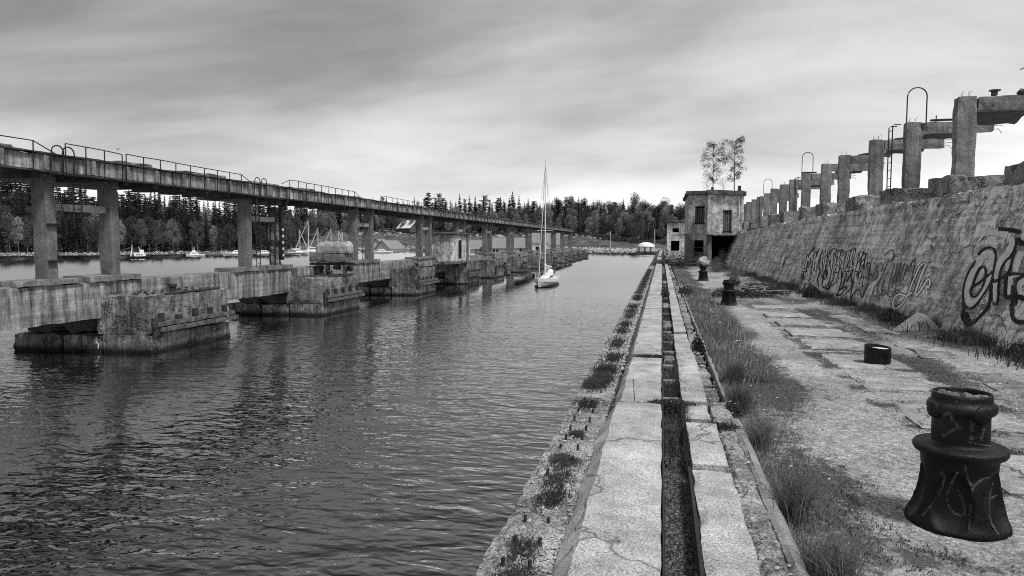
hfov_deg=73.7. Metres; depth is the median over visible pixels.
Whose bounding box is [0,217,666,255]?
hillside
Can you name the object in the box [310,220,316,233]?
broadleaf tree
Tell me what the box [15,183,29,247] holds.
conifer tree
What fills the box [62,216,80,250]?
conifer tree
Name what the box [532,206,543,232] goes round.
broadleaf tree
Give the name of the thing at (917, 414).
paving slab
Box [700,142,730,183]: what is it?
birch sapling
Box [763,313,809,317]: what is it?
paving slab
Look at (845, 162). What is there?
concrete portal
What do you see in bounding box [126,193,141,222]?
conifer tree
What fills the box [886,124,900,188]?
ladder
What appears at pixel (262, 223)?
conifer tree
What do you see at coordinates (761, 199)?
concrete portal
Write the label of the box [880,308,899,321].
shrub
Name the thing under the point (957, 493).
mooring bollard
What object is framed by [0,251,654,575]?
water
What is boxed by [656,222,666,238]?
broadleaf tree
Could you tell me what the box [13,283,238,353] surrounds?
sea pier
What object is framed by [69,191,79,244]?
conifer tree
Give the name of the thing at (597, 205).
broadleaf tree
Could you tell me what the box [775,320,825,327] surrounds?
paving slab
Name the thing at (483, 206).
conifer tree
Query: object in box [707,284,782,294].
brushwood
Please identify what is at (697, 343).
weed clump
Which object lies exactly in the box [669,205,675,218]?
conifer tree
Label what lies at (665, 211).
broadleaf tree
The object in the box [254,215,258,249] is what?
conifer tree
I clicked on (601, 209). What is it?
broadleaf tree
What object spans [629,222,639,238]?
broadleaf tree
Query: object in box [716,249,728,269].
shrub
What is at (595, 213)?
broadleaf tree
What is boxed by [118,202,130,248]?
conifer tree
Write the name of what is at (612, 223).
broadleaf tree
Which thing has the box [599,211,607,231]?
broadleaf tree
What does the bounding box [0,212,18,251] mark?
broadleaf tree
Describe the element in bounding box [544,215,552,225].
broadleaf tree
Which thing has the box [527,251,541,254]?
sea beam
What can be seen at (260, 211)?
conifer tree
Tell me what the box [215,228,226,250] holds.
broadleaf tree
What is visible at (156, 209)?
conifer tree
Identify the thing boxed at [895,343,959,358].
sunken slab
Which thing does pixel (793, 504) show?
grass tuft
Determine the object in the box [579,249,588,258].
sea pier
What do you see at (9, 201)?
conifer tree
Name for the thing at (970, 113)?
concrete portal
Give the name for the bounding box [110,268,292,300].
sea beam
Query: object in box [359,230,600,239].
field stones
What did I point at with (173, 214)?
conifer tree
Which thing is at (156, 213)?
conifer tree
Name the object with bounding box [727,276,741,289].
shrub
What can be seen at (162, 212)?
broadleaf tree
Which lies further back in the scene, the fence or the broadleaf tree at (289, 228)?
the broadleaf tree at (289, 228)
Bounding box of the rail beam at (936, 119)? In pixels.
[930,115,952,120]
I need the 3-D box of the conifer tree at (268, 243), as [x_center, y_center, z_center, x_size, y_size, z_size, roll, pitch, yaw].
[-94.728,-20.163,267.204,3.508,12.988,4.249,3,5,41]
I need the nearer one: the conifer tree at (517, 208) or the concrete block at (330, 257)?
the concrete block at (330, 257)
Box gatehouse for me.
[666,221,684,258]
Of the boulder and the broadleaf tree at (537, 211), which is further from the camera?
the broadleaf tree at (537, 211)
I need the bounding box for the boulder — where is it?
[697,256,709,265]
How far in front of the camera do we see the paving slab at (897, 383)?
11.52 m
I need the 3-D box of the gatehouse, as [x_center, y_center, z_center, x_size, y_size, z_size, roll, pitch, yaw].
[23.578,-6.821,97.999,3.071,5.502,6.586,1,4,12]
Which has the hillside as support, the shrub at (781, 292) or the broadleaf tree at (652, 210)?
the broadleaf tree at (652, 210)
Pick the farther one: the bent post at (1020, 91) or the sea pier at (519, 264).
the sea pier at (519, 264)
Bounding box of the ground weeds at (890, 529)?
[683,269,1023,575]
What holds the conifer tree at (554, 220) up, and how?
on the hillside
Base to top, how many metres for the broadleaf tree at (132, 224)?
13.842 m
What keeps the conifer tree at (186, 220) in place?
on the hillside
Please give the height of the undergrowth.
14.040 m
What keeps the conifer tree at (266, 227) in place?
on the hillside
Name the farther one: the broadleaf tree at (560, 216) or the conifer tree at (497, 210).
the conifer tree at (497, 210)
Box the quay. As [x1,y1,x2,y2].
[604,249,714,423]
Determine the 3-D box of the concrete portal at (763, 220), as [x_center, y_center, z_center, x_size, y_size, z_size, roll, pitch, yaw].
[22.032,-6.549,53.715,4.884,3.618,1.726,1,4,12]
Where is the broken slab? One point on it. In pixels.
(914, 318)
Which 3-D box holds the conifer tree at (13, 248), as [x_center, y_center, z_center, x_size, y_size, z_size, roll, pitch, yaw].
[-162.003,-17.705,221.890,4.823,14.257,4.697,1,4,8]
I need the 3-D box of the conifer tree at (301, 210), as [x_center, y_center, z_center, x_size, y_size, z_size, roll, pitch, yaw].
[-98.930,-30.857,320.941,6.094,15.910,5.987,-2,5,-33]
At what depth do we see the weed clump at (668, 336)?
15.49 m
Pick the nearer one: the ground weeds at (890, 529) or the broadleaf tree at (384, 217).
the ground weeds at (890, 529)
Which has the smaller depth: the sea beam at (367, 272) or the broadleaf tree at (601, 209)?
the sea beam at (367, 272)
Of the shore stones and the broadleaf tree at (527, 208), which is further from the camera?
the broadleaf tree at (527, 208)
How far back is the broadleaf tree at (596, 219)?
350.05 m
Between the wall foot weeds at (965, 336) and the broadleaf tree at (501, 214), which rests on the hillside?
the broadleaf tree at (501, 214)
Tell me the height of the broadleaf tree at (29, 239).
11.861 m
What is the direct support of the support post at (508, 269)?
in the water
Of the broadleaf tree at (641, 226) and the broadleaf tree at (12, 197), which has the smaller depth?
the broadleaf tree at (12, 197)
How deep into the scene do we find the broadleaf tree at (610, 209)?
353.88 m
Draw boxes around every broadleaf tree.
[0,205,18,239]
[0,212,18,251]
[8,189,31,215]
[9,216,25,251]
[19,216,32,252]
[20,206,32,250]
[27,219,33,245]
[55,211,70,244]
[79,213,96,250]
[80,216,93,251]
[87,213,98,247]
[89,221,98,251]
[119,220,126,244]
[120,218,131,246]
[122,216,141,248]
[134,218,148,246]
[138,215,159,249]
[147,219,165,249]
[153,207,169,241]
[158,218,169,249]
[163,219,182,251]
[166,195,190,226]
[173,221,185,245]
[185,221,198,249]
[188,220,204,249]
[199,206,212,239]
[209,225,219,246]
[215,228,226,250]
[221,224,236,246]
[283,213,294,236]
[284,219,293,247]
[288,220,295,247]
[294,216,303,239]
[303,221,309,238]
[306,211,317,234]
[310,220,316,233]
[314,217,319,230]
[317,212,323,232]
[319,220,326,230]
[323,212,329,229]
[324,216,334,228]
[326,212,336,226]
[332,218,337,228]
[335,213,347,230]
[342,221,347,229]
[373,215,379,226]
[378,217,384,227]
[379,215,386,226]
[387,218,391,228]
[390,218,397,230]
[438,222,444,230]
[444,222,452,230]
[472,225,479,232]
[477,207,483,225]
[491,213,498,230]
[498,210,504,231]
[508,207,517,219]
[513,213,520,230]
[518,205,526,231]
[521,213,530,221]
[523,204,531,221]
[530,213,536,223]
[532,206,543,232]
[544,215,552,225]
[547,210,553,224]
[553,197,562,223]
[554,218,561,226]
[557,212,563,226]
[561,196,575,227]
[562,208,573,228]
[563,214,571,228]
[570,216,577,229]
[571,210,579,231]
[577,218,582,232]
[578,208,587,227]
[579,198,589,214]
[581,218,588,231]
[584,217,593,233]
[585,206,593,222]
[591,200,601,215]
[591,210,599,233]
[591,215,600,232]
[597,202,606,215]
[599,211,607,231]
[599,218,607,235]
[602,201,612,234]
[605,204,615,225]
[605,215,614,234]
[608,218,615,236]
[609,210,618,230]
[615,218,624,239]
[616,211,628,238]
[617,202,625,236]
[621,218,628,237]
[625,192,640,213]
[625,222,633,237]
[628,215,636,240]
[629,201,643,236]
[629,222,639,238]
[633,204,641,227]
[635,212,642,239]
[637,214,648,239]
[638,222,645,239]
[639,208,655,240]
[646,220,656,237]
[650,205,658,218]
[653,204,663,232]
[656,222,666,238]
[657,214,667,240]
[659,197,669,238]
[659,207,671,239]
[662,203,673,220]
[665,215,673,232]
[675,203,684,217]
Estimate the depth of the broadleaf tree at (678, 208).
333.48 m
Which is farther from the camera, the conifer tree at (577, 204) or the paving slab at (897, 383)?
the conifer tree at (577, 204)
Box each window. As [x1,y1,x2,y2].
[694,206,704,223]
[723,210,732,230]
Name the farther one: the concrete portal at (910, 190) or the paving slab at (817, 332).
the concrete portal at (910, 190)
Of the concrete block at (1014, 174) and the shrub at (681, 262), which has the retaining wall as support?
the concrete block at (1014, 174)
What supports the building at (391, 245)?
on the hillside
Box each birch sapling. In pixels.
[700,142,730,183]
[718,136,747,189]
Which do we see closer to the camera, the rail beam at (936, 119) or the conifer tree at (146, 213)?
the rail beam at (936, 119)
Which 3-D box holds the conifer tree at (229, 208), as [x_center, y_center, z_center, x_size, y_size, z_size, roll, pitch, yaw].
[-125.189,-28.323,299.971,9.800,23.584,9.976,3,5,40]
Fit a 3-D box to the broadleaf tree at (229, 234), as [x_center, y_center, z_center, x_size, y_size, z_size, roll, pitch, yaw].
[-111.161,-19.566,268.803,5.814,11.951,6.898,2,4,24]
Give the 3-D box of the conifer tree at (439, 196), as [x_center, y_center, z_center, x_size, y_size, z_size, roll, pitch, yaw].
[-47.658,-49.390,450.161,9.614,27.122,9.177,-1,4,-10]
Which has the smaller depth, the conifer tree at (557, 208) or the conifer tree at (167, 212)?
the conifer tree at (167, 212)
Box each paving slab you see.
[751,305,789,308]
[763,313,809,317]
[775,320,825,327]
[784,328,850,338]
[798,339,863,350]
[820,353,915,370]
[849,375,938,391]
[891,403,1023,433]
[999,454,1023,495]
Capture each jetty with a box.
[206,253,305,255]
[636,251,656,254]
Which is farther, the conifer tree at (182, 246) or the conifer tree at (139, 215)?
the conifer tree at (182, 246)
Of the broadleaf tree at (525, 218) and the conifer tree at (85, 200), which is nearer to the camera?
the conifer tree at (85, 200)
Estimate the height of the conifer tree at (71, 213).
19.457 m
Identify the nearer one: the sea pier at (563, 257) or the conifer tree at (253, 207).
the sea pier at (563, 257)
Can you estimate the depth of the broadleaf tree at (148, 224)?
244.90 m
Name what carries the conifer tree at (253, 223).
on the hillside
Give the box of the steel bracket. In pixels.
[989,89,1000,95]
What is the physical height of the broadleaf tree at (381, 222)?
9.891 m
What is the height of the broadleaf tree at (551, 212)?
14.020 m
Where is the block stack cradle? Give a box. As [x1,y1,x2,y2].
[309,262,354,275]
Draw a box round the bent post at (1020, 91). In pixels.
[1016,68,1023,94]
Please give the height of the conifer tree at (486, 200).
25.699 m
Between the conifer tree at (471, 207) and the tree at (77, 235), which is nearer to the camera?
the tree at (77, 235)
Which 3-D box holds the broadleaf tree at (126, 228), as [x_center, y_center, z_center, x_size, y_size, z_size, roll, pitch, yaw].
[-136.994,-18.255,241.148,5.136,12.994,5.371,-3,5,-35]
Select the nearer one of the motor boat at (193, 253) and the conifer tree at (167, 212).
the motor boat at (193, 253)
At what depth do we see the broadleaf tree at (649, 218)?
320.36 m
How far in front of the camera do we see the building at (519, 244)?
310.12 m
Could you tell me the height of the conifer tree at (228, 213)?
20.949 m
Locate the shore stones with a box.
[0,246,659,255]
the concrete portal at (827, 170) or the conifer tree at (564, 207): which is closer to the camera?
the concrete portal at (827, 170)
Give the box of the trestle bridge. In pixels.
[0,135,572,287]
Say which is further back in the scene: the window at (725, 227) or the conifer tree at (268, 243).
the conifer tree at (268, 243)
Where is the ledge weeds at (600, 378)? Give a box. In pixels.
[479,269,652,575]
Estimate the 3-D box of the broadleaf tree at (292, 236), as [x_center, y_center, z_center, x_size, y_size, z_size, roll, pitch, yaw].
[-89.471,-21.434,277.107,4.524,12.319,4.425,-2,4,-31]
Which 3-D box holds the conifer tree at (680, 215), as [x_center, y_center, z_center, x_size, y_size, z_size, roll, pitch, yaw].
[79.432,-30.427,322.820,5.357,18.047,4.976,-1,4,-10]
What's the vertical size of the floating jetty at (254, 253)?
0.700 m
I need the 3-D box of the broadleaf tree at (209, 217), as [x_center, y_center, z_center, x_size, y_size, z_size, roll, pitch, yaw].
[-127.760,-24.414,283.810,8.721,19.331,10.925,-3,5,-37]
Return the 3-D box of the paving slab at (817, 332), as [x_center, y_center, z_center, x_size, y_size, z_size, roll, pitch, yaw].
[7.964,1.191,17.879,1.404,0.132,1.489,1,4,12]
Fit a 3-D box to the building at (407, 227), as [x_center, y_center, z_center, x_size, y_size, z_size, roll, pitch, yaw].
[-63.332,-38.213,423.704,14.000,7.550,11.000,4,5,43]
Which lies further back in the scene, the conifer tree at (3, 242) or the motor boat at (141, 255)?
the conifer tree at (3, 242)
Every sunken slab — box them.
[828,314,896,333]
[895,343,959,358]
[961,372,1023,397]
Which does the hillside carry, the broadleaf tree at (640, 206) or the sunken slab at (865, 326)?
the broadleaf tree at (640, 206)
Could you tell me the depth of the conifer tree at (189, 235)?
263.22 m
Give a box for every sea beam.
[0,281,110,330]
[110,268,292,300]
[293,261,393,282]
[385,258,446,272]
[470,255,478,260]
[479,253,507,261]
[508,252,526,256]
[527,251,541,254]
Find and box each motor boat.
[129,248,153,258]
[186,247,204,255]
[222,250,237,255]
[257,250,269,254]
[374,249,392,253]
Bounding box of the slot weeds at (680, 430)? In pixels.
[662,273,697,575]
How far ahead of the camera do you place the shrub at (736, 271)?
47.62 m
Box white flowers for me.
[697,287,1016,484]
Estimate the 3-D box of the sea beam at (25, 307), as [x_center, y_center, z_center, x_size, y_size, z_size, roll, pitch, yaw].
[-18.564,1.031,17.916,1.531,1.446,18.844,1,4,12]
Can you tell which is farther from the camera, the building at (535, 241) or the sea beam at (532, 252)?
the building at (535, 241)
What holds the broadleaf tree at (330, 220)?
on the hillside
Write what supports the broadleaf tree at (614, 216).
on the hillside
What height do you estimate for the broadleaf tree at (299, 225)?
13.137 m
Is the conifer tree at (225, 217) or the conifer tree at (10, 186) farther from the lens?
the conifer tree at (225, 217)
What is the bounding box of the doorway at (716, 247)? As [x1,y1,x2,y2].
[712,243,720,263]
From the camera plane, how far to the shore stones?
265.97 m
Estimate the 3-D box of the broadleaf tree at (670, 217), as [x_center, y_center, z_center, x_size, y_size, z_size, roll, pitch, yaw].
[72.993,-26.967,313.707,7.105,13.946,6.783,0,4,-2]
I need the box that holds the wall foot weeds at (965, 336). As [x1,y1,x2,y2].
[710,266,1023,369]
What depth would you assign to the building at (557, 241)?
299.48 m
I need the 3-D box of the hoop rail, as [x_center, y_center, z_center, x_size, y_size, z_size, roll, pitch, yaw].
[15.450,-6.979,26.044,0.727,1.363,0.048,1,4,12]
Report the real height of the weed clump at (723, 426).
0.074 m
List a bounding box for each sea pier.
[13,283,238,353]
[228,270,364,315]
[358,263,439,295]
[434,261,482,284]
[478,256,504,278]
[504,254,529,272]
[526,253,543,268]
[543,252,558,265]
[555,251,568,263]
[566,250,576,261]
[574,249,582,259]
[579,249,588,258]
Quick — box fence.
[664,259,697,266]
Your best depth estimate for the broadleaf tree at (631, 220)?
328.33 m
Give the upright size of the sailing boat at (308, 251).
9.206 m
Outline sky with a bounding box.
[0,0,1023,218]
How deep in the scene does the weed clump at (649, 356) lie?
13.12 m
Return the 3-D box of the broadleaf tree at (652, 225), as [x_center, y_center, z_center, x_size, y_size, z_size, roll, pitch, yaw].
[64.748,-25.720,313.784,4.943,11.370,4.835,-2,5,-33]
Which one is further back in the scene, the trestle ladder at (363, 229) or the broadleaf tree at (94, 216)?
the broadleaf tree at (94, 216)
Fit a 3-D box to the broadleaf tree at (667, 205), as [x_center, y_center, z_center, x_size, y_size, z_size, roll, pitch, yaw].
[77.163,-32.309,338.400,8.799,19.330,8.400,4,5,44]
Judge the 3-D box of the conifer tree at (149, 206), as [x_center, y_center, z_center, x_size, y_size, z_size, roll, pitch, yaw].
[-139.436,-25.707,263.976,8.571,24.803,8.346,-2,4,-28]
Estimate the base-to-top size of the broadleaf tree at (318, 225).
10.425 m
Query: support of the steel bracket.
on the concrete portal at (970, 113)
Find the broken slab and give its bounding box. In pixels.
[893,312,941,330]
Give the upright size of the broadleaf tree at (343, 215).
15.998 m
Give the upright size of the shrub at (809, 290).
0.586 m
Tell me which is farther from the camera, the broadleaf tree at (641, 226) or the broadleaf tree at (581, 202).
the broadleaf tree at (581, 202)
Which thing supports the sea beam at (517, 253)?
on the sea pier at (519, 264)
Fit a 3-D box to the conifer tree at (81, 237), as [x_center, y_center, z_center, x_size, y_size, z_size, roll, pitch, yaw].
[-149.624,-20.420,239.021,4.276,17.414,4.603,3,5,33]
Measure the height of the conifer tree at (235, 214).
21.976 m
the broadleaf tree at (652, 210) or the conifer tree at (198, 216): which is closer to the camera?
the conifer tree at (198, 216)
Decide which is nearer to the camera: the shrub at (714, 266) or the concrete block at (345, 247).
the concrete block at (345, 247)
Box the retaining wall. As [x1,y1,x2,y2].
[723,183,1023,350]
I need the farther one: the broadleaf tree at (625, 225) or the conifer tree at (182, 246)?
the broadleaf tree at (625, 225)
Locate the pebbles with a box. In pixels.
[739,323,1023,575]
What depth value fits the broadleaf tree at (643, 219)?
320.58 m
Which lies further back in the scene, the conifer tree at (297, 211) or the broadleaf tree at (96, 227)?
the conifer tree at (297, 211)
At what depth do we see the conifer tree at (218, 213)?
285.93 m
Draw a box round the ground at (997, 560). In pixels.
[661,248,1023,575]
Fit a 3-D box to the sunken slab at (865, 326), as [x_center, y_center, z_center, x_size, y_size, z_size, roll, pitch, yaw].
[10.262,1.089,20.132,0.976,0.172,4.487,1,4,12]
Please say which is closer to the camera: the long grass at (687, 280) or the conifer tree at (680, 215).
the long grass at (687, 280)
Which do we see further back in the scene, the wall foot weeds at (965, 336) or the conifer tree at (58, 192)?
the conifer tree at (58, 192)
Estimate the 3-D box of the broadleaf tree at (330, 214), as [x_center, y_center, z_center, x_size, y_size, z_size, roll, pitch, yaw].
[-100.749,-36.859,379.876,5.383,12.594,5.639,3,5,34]
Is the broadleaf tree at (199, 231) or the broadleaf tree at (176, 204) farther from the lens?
the broadleaf tree at (176, 204)
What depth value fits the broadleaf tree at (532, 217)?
382.06 m
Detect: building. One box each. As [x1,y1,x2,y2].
[374,239,384,250]
[374,240,405,250]
[396,220,415,231]
[470,240,481,250]
[492,238,505,251]
[514,238,524,251]
[532,233,549,250]
[548,233,559,248]
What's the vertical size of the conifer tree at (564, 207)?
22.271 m
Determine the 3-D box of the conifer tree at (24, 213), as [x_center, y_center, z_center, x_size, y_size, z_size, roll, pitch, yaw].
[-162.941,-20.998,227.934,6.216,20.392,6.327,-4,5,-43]
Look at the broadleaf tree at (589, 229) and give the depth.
351.87 m
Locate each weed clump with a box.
[630,353,666,359]
[644,397,698,412]
[661,287,669,296]
[663,331,673,343]
[678,284,693,294]
[691,332,704,351]
[708,421,742,430]
[724,398,746,416]
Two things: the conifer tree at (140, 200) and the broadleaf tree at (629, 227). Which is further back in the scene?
the broadleaf tree at (629, 227)
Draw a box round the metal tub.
[864,343,890,364]
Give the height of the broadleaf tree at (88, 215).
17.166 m
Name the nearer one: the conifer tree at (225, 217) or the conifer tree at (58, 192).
the conifer tree at (58, 192)
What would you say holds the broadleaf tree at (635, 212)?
on the hillside
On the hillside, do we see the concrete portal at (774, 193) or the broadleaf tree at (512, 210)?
the broadleaf tree at (512, 210)
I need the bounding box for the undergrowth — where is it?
[0,228,666,253]
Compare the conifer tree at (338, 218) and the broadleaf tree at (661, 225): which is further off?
the conifer tree at (338, 218)
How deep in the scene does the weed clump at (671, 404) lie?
9.16 m
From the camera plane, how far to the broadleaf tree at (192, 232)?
256.25 m
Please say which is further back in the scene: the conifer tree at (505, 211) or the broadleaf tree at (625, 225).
the conifer tree at (505, 211)
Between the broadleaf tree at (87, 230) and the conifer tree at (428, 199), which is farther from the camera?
the conifer tree at (428, 199)
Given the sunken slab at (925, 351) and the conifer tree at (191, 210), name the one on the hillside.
the conifer tree at (191, 210)
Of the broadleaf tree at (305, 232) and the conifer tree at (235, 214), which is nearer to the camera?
the conifer tree at (235, 214)
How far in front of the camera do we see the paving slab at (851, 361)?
13.46 m
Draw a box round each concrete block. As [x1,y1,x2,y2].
[309,253,351,261]
[315,241,353,253]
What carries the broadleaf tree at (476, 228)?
on the hillside
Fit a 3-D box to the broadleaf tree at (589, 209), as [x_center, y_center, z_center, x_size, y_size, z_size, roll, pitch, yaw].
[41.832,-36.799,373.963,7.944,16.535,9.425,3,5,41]
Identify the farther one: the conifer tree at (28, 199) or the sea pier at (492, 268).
the conifer tree at (28, 199)
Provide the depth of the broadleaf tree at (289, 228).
270.85 m
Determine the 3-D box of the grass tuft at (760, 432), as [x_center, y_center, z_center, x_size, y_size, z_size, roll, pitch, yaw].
[2.975,1.613,7.947,1.243,0.540,0.853,-3,5,-40]
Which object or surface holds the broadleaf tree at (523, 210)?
on the hillside
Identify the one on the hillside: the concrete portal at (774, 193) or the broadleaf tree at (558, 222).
the broadleaf tree at (558, 222)
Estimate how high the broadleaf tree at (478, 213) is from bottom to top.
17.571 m
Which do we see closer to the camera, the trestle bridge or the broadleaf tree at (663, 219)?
the trestle bridge
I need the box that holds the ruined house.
[676,186,746,266]
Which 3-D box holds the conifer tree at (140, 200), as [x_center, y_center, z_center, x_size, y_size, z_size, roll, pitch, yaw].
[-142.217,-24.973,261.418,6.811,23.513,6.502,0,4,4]
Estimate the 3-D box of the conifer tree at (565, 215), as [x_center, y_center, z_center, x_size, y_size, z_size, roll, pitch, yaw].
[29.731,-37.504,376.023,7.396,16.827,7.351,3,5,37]
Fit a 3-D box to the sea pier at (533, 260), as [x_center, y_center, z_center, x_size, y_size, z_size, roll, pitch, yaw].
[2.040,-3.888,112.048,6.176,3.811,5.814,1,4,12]
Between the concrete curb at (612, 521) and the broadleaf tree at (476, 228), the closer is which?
the concrete curb at (612, 521)
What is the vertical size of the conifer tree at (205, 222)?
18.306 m
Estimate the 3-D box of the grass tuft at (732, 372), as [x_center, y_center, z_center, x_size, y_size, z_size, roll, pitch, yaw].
[3.828,1.390,11.504,0.812,0.553,1.031,-2,4,-24]
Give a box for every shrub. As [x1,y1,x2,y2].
[658,249,672,265]
[671,251,690,269]
[708,256,724,271]
[712,286,773,298]
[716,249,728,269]
[723,258,748,276]
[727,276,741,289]
[741,283,792,294]
[803,286,819,297]
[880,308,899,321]
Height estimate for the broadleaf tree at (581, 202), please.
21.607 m
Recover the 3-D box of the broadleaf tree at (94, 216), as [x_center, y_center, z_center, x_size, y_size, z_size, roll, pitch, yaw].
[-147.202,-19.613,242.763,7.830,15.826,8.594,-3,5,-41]
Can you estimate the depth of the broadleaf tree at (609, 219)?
344.25 m
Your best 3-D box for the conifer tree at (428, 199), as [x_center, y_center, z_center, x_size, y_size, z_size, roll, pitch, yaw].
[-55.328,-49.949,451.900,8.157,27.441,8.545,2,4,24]
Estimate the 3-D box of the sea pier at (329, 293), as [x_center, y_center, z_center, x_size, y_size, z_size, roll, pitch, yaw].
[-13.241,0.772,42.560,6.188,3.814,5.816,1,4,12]
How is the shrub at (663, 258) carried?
on the concrete curb at (612, 521)
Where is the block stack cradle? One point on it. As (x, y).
(319, 268)
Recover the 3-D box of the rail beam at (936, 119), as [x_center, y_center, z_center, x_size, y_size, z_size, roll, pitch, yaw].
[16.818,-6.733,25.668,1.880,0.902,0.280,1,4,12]
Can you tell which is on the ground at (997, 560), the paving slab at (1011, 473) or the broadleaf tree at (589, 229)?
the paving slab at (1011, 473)
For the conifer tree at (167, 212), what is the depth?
256.68 m
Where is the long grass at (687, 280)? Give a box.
[674,267,832,575]
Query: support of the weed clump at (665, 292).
on the concrete curb at (612, 521)
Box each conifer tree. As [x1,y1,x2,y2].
[0,182,17,204]
[0,184,14,197]
[0,217,8,251]
[1,198,21,245]
[7,212,23,251]
[8,193,30,249]
[13,197,31,250]
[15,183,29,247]
[18,183,31,200]
[24,186,33,245]
[24,191,31,207]
[54,187,65,201]
[55,194,62,246]
[57,215,67,251]
[58,212,72,234]
[60,188,76,213]
[61,196,70,221]
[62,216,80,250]
[68,201,80,248]
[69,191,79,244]
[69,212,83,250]
[73,202,85,246]
[74,188,94,204]
[77,191,98,247]
[79,213,93,249]
[88,197,96,213]
[118,194,127,223]
[118,201,136,249]
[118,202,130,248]
[120,191,138,245]
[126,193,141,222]
[126,199,137,250]
[133,193,148,222]
[134,205,148,249]
[140,195,155,246]
[142,198,166,246]
[143,203,153,247]
[147,192,164,247]
[153,194,167,247]
[162,207,177,246]
[167,205,181,248]
[172,211,186,249]
[181,197,201,248]
[181,218,192,251]
[182,209,187,244]
[183,210,200,250]
[184,197,200,220]
[193,197,204,243]
[193,208,205,248]
[201,224,211,250]
[202,209,210,247]
[207,203,220,243]
[208,208,218,246]
[209,208,224,227]
[219,202,228,244]
[219,214,229,248]
[220,202,233,220]
[226,204,233,236]
[227,215,236,247]
[230,216,237,247]
[231,203,237,248]
[251,205,257,245]
[251,211,255,247]
[252,226,255,242]
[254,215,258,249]
[256,206,264,230]
[257,209,267,247]
[263,205,270,230]
[263,211,267,245]
[265,231,271,249]
[283,207,292,221]
[289,213,297,243]
[293,208,305,237]
[299,208,307,225]
[304,208,313,233]
[336,213,342,228]
[424,193,432,207]
[432,194,444,209]
[432,201,442,230]
[467,203,474,231]
[470,197,477,231]
[477,198,485,230]
[479,195,490,212]
[487,200,494,231]
[493,198,502,215]
[494,201,499,215]
[497,197,503,231]
[501,203,507,213]
[506,191,516,210]
[516,196,523,229]
[529,201,537,230]
[552,207,557,225]
[554,200,562,217]
[560,197,568,220]
[561,205,569,227]
[575,198,580,230]
[575,207,580,233]
[616,200,625,237]
[630,206,635,226]
[640,203,649,238]
[650,208,662,240]
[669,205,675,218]
[678,205,681,220]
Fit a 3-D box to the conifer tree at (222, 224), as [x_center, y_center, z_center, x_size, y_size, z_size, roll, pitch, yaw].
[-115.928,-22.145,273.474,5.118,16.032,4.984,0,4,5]
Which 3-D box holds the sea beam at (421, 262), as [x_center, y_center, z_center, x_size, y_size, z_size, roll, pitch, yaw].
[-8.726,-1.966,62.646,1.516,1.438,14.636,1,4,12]
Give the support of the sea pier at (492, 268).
in the water
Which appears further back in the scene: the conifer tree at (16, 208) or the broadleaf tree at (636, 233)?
the broadleaf tree at (636, 233)
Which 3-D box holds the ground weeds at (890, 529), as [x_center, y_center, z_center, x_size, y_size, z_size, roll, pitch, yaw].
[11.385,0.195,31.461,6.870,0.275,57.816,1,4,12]
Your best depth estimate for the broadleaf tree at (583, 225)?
355.56 m
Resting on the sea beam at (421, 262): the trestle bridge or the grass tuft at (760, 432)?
the trestle bridge
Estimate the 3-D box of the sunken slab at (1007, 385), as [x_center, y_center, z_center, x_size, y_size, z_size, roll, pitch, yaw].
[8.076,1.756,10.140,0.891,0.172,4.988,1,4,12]
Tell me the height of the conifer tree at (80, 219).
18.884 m
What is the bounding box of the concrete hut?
[432,232,474,264]
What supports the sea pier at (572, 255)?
in the water
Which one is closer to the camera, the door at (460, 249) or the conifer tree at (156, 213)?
the door at (460, 249)
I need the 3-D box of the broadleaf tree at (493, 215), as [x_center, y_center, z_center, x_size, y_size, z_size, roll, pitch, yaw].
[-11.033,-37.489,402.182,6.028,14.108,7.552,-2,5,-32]
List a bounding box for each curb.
[476,263,808,575]
[657,250,667,262]
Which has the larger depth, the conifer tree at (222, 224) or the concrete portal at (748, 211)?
the conifer tree at (222, 224)
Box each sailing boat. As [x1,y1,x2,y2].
[287,230,309,253]
[293,222,315,253]
[534,158,559,287]
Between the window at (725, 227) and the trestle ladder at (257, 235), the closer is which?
the trestle ladder at (257, 235)
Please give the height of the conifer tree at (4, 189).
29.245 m
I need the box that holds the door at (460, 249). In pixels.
[459,240,461,257]
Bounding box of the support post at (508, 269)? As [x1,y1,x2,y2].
[506,264,510,275]
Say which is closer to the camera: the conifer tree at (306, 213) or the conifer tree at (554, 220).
the conifer tree at (306, 213)
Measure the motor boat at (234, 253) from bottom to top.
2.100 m
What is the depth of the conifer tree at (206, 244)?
264.59 m
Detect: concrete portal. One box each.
[725,202,763,231]
[742,193,798,229]
[744,204,751,221]
[749,188,788,228]
[751,199,778,220]
[756,197,788,220]
[758,182,819,227]
[767,179,833,225]
[779,173,854,222]
[798,161,884,220]
[815,150,894,216]
[845,135,951,210]
[879,117,1001,205]
[928,91,1023,197]
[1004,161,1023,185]
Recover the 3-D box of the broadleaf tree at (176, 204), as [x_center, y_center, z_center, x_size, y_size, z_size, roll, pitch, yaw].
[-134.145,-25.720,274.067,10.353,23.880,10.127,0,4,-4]
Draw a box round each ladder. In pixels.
[72,176,82,229]
[255,202,260,266]
[361,210,363,259]
[793,177,800,210]
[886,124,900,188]
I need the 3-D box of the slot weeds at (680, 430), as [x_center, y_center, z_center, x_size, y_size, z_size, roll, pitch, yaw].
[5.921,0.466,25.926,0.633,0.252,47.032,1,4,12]
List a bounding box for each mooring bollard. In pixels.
[697,265,708,280]
[720,280,736,305]
[904,387,1012,540]
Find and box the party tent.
[637,242,653,251]
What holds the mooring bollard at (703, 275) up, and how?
on the ground at (997, 560)
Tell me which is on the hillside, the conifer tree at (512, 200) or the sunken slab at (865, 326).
the conifer tree at (512, 200)
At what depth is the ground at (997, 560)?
8.99 m
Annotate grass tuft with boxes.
[711,356,755,385]
[718,375,771,415]
[738,404,804,456]
[750,455,843,537]
[778,503,930,575]

